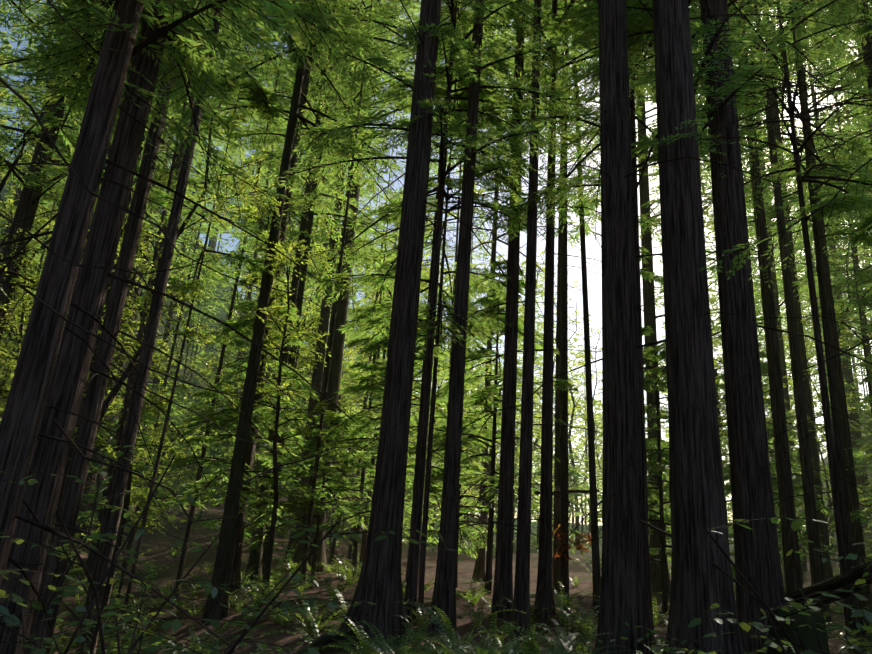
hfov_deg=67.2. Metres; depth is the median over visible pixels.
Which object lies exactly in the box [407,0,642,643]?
redwood
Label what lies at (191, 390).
sapling
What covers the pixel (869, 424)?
sapling
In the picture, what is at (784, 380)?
redwood
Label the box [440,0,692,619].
redwood
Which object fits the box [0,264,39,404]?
sapling
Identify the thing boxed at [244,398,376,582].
sapling
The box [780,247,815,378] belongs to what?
redwood
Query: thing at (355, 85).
redwood
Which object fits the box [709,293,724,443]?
redwood
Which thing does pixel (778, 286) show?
redwood
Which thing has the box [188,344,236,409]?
sapling
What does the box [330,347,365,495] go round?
grove
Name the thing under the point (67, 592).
shrub
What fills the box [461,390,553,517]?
grove
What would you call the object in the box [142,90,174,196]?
pole
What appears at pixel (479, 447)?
grove
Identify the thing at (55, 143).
pole
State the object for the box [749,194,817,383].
redwood
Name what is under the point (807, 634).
mossy stump
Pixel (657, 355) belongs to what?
sapling
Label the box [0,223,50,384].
sapling
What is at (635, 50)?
redwood
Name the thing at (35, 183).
redwood
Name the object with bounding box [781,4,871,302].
redwood
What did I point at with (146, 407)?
tanoak
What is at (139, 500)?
tanoak
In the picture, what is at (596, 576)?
redwood
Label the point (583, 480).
grove
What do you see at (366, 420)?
sapling
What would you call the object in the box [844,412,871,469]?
tanoak
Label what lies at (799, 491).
tree
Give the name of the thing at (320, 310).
pole
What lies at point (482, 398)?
sapling
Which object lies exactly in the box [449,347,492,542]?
pole
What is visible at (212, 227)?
redwood
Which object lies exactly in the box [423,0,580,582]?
redwood
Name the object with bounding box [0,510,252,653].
shrub
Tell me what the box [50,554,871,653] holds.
ferns
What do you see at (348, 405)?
grove
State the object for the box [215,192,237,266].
redwood
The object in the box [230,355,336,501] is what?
sapling
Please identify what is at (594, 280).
sky
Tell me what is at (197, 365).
tanoak
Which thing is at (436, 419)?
grove
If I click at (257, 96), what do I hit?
tree
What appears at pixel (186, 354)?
tanoak
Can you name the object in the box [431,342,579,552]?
grove
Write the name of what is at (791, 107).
redwood tree
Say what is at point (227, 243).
redwood
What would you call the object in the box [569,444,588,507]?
grove
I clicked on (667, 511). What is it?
sapling
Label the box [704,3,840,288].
redwood
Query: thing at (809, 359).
grove
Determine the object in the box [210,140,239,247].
redwood
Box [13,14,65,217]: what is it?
redwood
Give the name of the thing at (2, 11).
pole
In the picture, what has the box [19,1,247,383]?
redwood
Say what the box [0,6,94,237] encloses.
redwood
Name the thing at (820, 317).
redwood
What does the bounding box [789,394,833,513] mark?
sapling
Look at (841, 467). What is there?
tree
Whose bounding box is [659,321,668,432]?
redwood
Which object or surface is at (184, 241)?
redwood
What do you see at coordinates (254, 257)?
redwood
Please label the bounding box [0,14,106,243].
redwood
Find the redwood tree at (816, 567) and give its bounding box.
[640,0,871,624]
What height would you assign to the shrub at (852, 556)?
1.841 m
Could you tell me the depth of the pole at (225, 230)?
63.37 m
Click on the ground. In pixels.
(162, 558)
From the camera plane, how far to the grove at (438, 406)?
64.20 m
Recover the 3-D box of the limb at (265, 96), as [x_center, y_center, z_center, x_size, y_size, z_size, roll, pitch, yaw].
[-2.868,-4.280,10.832,3.878,3.362,0.155,6,-18,-6]
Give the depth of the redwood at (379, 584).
12.96 m
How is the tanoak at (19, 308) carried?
on the ground
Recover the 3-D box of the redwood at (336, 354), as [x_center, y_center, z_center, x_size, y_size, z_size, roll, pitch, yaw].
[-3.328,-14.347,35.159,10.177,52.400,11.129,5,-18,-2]
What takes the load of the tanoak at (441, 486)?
on the ground
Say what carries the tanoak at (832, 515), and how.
on the ground
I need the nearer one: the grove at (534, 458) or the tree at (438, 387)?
the grove at (534, 458)
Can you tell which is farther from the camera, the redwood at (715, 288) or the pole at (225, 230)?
the redwood at (715, 288)
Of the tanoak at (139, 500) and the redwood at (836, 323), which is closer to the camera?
the tanoak at (139, 500)
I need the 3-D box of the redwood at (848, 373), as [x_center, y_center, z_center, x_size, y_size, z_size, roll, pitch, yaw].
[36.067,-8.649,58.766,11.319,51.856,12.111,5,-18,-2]
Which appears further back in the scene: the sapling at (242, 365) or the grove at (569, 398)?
the grove at (569, 398)
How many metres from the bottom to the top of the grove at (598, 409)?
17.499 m
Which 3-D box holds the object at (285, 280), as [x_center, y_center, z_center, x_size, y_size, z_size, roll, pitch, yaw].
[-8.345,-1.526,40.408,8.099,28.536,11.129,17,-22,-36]
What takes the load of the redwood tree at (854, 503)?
on the ground
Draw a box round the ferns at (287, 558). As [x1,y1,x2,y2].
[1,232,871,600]
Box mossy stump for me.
[768,605,829,653]
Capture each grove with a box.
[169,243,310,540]
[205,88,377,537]
[272,229,365,518]
[300,248,371,543]
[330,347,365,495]
[334,288,388,535]
[335,199,454,556]
[335,250,453,516]
[337,337,371,528]
[341,318,382,485]
[349,234,478,490]
[351,307,380,492]
[355,257,479,527]
[357,248,435,459]
[403,258,490,519]
[409,383,497,530]
[416,347,482,542]
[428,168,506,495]
[428,378,496,541]
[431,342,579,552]
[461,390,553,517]
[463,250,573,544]
[463,369,514,536]
[496,300,556,462]
[497,372,581,549]
[516,301,585,464]
[516,401,554,490]
[517,261,555,503]
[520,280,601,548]
[532,361,592,540]
[532,426,540,523]
[537,373,601,529]
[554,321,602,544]
[568,393,586,484]
[569,388,602,522]
[569,400,602,526]
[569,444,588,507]
[573,384,602,535]
[573,412,601,517]
[574,415,602,507]
[577,426,601,499]
[584,442,601,506]
[638,166,792,550]
[645,362,667,521]
[656,236,764,452]
[661,413,668,441]
[661,431,668,504]
[709,294,764,405]
[712,338,765,518]
[718,382,730,499]
[726,264,845,497]
[759,303,837,514]
[768,295,821,441]
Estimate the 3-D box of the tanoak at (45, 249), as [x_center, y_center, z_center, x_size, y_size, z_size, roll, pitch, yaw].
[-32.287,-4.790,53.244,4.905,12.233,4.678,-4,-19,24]
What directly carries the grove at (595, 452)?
on the ground
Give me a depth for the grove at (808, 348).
56.69 m
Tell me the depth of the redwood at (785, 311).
121.88 m
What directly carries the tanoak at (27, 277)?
on the ground
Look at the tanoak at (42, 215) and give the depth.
37.19 m
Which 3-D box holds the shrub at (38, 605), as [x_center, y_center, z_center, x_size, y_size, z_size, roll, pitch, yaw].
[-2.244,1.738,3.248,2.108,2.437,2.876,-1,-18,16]
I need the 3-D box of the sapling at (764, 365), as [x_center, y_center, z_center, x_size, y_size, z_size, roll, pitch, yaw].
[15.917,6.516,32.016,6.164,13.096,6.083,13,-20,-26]
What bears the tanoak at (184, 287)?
on the ground
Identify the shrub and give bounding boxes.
[0,443,287,653]
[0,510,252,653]
[0,520,469,653]
[0,539,351,653]
[598,536,871,653]
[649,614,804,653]
[687,517,871,653]
[758,545,871,653]
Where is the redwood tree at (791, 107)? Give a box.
[693,0,871,650]
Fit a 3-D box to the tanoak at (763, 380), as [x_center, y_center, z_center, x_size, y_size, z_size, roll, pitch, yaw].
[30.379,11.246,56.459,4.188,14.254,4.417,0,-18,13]
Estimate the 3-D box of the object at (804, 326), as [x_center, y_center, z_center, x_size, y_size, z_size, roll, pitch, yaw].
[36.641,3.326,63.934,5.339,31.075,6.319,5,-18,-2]
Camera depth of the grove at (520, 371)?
67.34 m
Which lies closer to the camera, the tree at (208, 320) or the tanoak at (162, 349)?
the tanoak at (162, 349)
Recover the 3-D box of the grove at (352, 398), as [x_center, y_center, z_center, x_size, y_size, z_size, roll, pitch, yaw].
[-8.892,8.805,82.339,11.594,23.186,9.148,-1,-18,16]
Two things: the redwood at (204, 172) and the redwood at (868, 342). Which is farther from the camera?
the redwood at (204, 172)
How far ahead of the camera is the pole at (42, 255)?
40.16 m
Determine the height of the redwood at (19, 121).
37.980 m
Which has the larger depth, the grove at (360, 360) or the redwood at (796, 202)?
the grove at (360, 360)
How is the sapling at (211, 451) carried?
on the ground
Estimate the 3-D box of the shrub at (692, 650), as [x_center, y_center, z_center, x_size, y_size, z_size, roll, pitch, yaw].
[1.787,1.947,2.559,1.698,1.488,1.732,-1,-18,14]
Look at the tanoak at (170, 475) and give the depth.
32.41 m
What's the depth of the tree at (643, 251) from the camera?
27.38 m
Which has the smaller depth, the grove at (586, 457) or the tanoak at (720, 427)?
the tanoak at (720, 427)
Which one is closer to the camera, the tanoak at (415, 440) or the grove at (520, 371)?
the tanoak at (415, 440)
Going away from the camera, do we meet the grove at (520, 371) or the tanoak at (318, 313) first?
the tanoak at (318, 313)
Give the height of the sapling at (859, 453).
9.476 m
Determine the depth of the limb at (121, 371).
6.62 m
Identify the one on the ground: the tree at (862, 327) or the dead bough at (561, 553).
the tree at (862, 327)
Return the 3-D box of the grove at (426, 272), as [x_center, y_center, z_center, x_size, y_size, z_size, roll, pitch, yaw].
[-2.717,4.869,43.623,9.050,19.821,9.208,-4,-19,23]
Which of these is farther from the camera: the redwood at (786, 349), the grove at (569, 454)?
the redwood at (786, 349)
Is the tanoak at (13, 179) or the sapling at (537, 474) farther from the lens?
the sapling at (537, 474)
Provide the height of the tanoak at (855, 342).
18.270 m
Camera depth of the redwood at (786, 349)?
125.24 m
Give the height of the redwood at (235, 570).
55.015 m
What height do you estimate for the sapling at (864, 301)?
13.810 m
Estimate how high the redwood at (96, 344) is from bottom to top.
22.580 m
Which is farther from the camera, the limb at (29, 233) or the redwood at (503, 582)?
the redwood at (503, 582)
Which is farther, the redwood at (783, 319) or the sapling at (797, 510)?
the redwood at (783, 319)
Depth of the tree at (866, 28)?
17.95 m
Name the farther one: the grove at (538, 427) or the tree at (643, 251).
the grove at (538, 427)
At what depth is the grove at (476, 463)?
66.18 m
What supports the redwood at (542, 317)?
on the ground
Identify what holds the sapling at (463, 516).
on the ground
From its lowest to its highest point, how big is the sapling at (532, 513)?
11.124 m
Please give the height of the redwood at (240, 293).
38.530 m
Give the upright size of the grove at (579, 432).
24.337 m
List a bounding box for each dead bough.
[552,509,577,561]
[563,487,589,553]
[577,504,591,545]
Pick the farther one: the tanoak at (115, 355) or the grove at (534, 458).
the grove at (534, 458)
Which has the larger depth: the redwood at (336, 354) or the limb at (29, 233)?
the redwood at (336, 354)
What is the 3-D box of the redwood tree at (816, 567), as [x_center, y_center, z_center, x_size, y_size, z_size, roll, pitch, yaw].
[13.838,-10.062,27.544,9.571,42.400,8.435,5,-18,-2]
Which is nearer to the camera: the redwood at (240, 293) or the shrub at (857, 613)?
the shrub at (857, 613)
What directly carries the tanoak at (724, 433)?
on the ground
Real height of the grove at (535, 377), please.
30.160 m
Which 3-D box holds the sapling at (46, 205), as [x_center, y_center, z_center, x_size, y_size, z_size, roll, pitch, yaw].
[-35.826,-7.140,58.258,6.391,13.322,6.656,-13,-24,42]
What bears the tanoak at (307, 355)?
on the ground
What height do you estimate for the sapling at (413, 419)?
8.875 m
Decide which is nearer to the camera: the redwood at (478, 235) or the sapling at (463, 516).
the sapling at (463, 516)
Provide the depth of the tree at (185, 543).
25.96 m
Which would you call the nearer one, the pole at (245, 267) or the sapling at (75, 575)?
the sapling at (75, 575)
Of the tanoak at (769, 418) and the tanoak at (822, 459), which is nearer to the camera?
the tanoak at (769, 418)
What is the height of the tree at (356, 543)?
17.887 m
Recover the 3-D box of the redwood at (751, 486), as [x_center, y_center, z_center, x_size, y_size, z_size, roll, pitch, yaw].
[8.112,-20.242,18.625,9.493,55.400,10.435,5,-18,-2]
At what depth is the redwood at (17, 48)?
159.88 m
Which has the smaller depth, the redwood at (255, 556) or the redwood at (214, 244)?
the redwood at (255, 556)
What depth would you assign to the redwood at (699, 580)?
9.54 m
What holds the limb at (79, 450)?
attached to the shrub at (38, 605)
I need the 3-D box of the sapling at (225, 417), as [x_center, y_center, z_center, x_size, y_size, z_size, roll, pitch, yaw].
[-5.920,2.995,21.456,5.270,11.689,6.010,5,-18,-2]
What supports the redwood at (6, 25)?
on the ground
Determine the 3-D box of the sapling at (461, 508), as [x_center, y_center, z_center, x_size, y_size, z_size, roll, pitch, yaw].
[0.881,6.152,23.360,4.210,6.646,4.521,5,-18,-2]
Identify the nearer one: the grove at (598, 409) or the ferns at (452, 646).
the ferns at (452, 646)
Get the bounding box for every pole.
[0,0,40,33]
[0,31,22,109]
[3,83,83,331]
[5,40,92,378]
[49,119,82,175]
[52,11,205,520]
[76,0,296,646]
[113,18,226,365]
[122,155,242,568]
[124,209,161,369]
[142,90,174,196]
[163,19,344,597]
[171,134,232,348]
[181,221,230,411]
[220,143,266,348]
[227,239,264,397]
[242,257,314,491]
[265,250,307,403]
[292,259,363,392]
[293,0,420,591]
[297,216,366,392]
[308,232,380,523]
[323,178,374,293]
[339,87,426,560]
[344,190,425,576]
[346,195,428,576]
[357,223,423,527]
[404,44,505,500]
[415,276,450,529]
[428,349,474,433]
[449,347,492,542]
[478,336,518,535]
[514,489,598,494]
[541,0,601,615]
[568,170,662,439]
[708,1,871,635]
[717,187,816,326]
[753,284,789,370]
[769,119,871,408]
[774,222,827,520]
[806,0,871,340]
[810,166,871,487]
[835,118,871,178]
[847,311,871,370]
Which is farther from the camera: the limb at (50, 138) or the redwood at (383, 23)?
the redwood at (383, 23)
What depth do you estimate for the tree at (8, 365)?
19.84 m
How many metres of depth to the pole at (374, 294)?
49.63 m
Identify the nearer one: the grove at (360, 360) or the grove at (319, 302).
the grove at (319, 302)
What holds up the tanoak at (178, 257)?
on the ground
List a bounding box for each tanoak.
[0,44,14,148]
[0,72,7,106]
[0,86,141,491]
[0,89,295,636]
[0,126,61,361]
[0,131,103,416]
[0,195,126,446]
[0,206,57,304]
[0,293,31,413]
[3,299,21,336]
[4,210,53,333]
[4,312,133,454]
[12,143,173,418]
[81,425,188,596]
[88,160,199,621]
[93,319,140,447]
[106,343,182,502]
[131,333,190,391]
[133,375,233,534]
[148,226,202,303]
[171,249,210,410]
[182,352,227,398]
[215,192,347,595]
[227,280,334,439]
[270,332,317,409]
[297,340,316,456]
[301,429,371,548]
[329,261,390,560]
[334,392,360,468]
[353,357,418,486]
[361,423,434,522]
[430,453,463,512]
[459,430,499,548]
[464,398,499,546]
[477,447,519,504]
[647,292,770,482]
[670,378,732,527]
[714,320,803,583]
[762,378,821,525]
[777,453,871,561]
[783,319,866,439]
[788,348,863,545]
[789,218,871,444]
[844,317,871,475]
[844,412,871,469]
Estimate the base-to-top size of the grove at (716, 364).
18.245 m
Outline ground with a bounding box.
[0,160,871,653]
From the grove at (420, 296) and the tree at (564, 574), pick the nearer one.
the tree at (564, 574)
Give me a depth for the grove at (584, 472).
123.40 m
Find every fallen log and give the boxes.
[292,621,355,653]
[785,562,871,604]
[804,574,871,607]
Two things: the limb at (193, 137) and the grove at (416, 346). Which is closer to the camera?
the limb at (193, 137)
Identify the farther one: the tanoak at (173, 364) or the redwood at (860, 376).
the redwood at (860, 376)
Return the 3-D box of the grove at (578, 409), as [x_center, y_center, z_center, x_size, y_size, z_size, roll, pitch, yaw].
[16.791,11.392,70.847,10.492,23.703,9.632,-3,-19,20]
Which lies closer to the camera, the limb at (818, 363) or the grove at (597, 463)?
the limb at (818, 363)
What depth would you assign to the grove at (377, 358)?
39.95 m
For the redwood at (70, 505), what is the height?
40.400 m
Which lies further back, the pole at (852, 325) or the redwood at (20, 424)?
the pole at (852, 325)
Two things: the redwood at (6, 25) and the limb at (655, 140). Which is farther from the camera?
the redwood at (6, 25)
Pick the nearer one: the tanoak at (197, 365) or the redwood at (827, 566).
the redwood at (827, 566)
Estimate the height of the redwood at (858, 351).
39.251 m
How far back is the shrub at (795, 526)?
2.84 m
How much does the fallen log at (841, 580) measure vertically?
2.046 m
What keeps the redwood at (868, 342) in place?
on the ground
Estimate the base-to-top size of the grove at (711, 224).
28.565 m
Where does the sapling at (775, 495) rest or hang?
on the ground
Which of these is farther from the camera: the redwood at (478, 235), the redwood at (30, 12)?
the redwood at (478, 235)
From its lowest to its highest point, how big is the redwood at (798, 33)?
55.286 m
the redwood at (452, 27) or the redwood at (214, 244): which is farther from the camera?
the redwood at (214, 244)
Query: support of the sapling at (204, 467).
on the ground
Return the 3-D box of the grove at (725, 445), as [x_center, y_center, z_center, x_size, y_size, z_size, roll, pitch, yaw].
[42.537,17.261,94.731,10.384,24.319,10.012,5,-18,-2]
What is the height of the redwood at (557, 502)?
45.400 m
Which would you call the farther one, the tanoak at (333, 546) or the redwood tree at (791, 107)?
the tanoak at (333, 546)
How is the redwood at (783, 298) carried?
on the ground
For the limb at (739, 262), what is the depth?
9.25 m
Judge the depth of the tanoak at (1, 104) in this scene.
21.84 m
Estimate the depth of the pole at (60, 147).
50.47 m
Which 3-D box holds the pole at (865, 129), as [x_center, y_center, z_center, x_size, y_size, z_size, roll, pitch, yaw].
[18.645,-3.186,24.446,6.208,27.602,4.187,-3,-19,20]
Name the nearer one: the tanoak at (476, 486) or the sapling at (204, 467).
the sapling at (204, 467)
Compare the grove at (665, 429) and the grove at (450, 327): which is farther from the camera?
the grove at (665, 429)
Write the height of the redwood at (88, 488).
58.944 m
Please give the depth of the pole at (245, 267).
73.83 m
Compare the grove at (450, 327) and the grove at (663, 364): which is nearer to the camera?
the grove at (450, 327)
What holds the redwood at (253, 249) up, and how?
on the ground
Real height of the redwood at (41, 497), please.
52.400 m
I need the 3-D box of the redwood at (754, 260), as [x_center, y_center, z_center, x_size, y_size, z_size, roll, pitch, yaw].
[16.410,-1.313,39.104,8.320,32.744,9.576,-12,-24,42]
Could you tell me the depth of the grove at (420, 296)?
64.64 m
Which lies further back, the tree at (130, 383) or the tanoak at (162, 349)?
the tanoak at (162, 349)
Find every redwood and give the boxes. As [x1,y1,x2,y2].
[0,0,33,75]
[0,0,82,242]
[0,0,101,256]
[0,0,201,339]
[0,0,230,213]
[0,0,320,653]
[0,0,352,593]
[0,0,357,653]
[0,2,39,112]
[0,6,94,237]
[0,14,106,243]
[3,38,69,197]
[8,2,42,34]
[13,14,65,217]
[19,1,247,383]
[20,2,266,653]
[56,28,255,539]
[58,9,277,574]
[91,20,239,509]
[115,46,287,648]
[148,112,227,302]
[151,0,420,625]
[153,4,243,389]
[170,29,320,496]
[170,32,249,267]
[194,71,259,250]
[196,46,257,282]
[198,0,459,598]
[201,0,406,586]
[205,36,328,367]
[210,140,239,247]
[215,101,312,323]
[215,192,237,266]
[217,58,278,309]
[221,165,292,346]
[233,56,342,376]
[234,120,277,312]
[244,0,407,578]
[246,0,371,288]
[248,3,388,499]
[251,0,414,561]
[264,0,441,571]
[280,0,584,625]
[307,0,581,591]
[308,0,527,647]
[311,59,538,616]
[346,250,385,473]
[373,0,564,632]
[380,143,451,545]
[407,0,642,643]
[414,0,601,620]
[415,0,842,653]
[417,0,816,653]
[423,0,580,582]
[437,189,502,410]
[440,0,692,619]
[484,0,638,591]
[498,284,555,451]
[503,0,770,637]
[533,313,555,433]
[537,0,833,447]
[541,39,773,593]
[554,0,871,653]
[568,338,601,524]
[641,94,779,339]
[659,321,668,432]
[698,5,871,602]
[701,6,834,571]
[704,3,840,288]
[704,33,847,364]
[708,265,722,406]
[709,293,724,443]
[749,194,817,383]
[750,0,871,504]
[751,240,786,357]
[759,249,815,387]
[771,0,870,116]
[774,105,865,435]
[777,131,861,382]
[780,3,871,527]
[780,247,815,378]
[780,250,819,392]
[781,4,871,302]
[782,45,871,391]
[785,3,871,323]
[794,220,871,404]
[802,34,871,337]
[803,189,871,340]
[821,117,871,307]
[833,128,864,351]
[836,244,871,404]
[838,250,861,417]
[850,130,871,394]
[854,298,871,394]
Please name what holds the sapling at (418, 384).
on the ground
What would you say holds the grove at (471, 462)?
on the ground
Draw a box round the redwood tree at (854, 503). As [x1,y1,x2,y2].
[739,0,871,620]
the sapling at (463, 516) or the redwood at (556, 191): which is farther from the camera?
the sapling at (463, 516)
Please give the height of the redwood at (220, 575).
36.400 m
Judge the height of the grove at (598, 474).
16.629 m
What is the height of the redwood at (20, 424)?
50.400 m
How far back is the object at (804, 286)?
48.00 m
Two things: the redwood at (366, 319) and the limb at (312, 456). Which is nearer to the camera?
the limb at (312, 456)
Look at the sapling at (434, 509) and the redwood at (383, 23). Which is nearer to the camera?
the redwood at (383, 23)
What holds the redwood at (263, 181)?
on the ground
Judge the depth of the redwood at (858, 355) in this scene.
68.28 m
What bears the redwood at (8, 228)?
on the ground
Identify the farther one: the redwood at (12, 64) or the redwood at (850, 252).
the redwood at (850, 252)
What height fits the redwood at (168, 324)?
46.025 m
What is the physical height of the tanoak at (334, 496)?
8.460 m
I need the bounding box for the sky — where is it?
[0,0,871,524]
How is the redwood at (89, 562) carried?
on the ground
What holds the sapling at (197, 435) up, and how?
on the ground
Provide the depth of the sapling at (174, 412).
51.23 m
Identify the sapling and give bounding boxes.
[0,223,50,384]
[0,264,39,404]
[3,189,57,269]
[47,518,86,579]
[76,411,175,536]
[110,389,124,439]
[133,410,202,527]
[143,379,187,424]
[150,318,302,544]
[159,379,199,434]
[160,260,325,531]
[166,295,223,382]
[173,443,230,518]
[181,415,227,467]
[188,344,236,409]
[198,330,294,526]
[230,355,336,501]
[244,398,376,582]
[262,401,305,485]
[315,238,490,488]
[327,382,442,545]
[340,353,432,528]
[405,408,516,587]
[407,260,579,593]
[407,417,468,544]
[431,438,474,524]
[431,461,476,526]
[488,434,539,527]
[531,460,570,525]
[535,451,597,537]
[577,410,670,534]
[586,311,734,612]
[648,442,670,543]
[715,342,831,564]
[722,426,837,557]
[726,417,804,543]
[727,419,836,576]
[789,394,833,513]
[814,375,871,501]
[830,264,871,565]
[852,394,871,514]
[853,448,871,527]
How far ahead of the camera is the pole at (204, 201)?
74.19 m
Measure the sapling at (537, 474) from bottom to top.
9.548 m
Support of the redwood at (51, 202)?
on the ground
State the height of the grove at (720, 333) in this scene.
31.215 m
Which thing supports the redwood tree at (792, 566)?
on the ground
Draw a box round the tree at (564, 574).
[504,0,586,607]
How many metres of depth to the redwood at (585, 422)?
183.10 m
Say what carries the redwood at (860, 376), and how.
on the ground
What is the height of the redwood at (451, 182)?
16.400 m
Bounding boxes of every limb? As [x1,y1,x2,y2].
[0,77,265,290]
[0,213,214,274]
[19,285,322,409]
[47,0,308,236]
[53,419,294,539]
[109,362,368,483]
[186,2,369,171]
[238,406,422,485]
[643,50,871,177]
[700,158,871,287]
[744,337,871,375]
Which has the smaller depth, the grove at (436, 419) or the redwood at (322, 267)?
the grove at (436, 419)
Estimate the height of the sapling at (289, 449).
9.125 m
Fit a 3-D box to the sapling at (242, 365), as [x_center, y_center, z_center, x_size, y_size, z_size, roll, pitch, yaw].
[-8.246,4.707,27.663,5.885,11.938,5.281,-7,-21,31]
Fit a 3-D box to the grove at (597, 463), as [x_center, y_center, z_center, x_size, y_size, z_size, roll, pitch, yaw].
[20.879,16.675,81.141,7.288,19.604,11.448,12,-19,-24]
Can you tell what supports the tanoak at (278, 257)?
on the ground
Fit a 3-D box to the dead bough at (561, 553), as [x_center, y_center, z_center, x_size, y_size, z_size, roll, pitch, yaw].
[3.830,6.278,20.229,1.103,1.800,0.791,-4,-19,24]
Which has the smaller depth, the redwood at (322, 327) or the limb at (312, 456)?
the limb at (312, 456)
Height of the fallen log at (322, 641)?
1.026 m
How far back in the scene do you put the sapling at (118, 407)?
42.01 m
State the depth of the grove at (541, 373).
72.92 m
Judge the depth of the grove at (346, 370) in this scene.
42.47 m
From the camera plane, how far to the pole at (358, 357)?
52.49 m
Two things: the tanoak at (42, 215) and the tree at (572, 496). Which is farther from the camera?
the tree at (572, 496)
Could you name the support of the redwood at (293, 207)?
on the ground
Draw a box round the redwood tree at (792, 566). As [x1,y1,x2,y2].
[634,0,871,604]
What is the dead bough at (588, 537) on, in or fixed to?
on the ground
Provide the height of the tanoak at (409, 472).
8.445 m
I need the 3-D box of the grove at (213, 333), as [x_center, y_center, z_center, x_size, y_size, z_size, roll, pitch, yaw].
[-10.552,4.218,38.153,8.671,16.639,10.113,0,-18,14]
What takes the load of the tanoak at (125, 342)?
on the ground
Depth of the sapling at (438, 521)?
60.51 m
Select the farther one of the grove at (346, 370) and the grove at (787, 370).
the grove at (787, 370)
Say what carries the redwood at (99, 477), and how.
on the ground
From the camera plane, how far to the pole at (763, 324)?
69.64 m
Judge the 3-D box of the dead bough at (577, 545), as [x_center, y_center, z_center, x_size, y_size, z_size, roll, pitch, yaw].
[4.274,5.872,19.787,0.878,1.973,0.746,-2,-18,18]
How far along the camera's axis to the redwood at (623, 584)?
10.72 m
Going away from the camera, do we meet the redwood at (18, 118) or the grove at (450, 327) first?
the redwood at (18, 118)
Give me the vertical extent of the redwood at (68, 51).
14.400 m
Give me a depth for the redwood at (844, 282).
32.28 m
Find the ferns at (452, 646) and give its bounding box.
[71,601,795,653]
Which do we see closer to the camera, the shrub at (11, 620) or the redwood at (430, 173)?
the shrub at (11, 620)
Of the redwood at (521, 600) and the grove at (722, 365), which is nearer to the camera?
the redwood at (521, 600)
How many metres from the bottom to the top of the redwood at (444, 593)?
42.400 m
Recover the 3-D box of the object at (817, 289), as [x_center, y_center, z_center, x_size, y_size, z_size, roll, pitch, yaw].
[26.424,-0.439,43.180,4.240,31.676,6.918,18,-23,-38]
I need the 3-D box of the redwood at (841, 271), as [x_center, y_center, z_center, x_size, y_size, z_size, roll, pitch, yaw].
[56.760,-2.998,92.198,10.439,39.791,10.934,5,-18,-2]
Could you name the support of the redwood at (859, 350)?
on the ground
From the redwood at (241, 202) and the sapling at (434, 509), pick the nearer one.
the sapling at (434, 509)
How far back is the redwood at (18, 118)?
27.20 m
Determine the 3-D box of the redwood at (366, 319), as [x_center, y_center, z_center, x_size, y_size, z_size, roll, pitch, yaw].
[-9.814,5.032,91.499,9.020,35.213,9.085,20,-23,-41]
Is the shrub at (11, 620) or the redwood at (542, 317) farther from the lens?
the redwood at (542, 317)
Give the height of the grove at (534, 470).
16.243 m
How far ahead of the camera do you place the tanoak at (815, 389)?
48.45 m
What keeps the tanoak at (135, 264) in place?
on the ground
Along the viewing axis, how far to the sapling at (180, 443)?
38.69 m
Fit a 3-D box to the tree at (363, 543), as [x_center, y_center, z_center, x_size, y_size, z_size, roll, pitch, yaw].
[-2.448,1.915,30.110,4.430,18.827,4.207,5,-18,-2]
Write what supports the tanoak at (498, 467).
on the ground
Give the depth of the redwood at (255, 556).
28.74 m
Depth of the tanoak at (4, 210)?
22.13 m
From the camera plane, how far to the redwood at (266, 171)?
49.16 m
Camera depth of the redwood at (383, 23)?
22.81 m
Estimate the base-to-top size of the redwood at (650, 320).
50.928 m
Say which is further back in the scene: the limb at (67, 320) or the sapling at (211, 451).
the sapling at (211, 451)
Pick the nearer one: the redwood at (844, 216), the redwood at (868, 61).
the redwood at (868, 61)
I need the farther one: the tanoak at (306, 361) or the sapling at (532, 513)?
the sapling at (532, 513)
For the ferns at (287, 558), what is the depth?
39.51 m
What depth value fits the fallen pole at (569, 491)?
23.37 m
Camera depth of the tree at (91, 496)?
29.36 m
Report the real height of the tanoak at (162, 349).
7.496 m
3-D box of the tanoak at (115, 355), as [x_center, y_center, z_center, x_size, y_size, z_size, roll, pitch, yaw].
[-18.000,4.526,31.865,4.728,10.705,6.045,-6,-20,30]

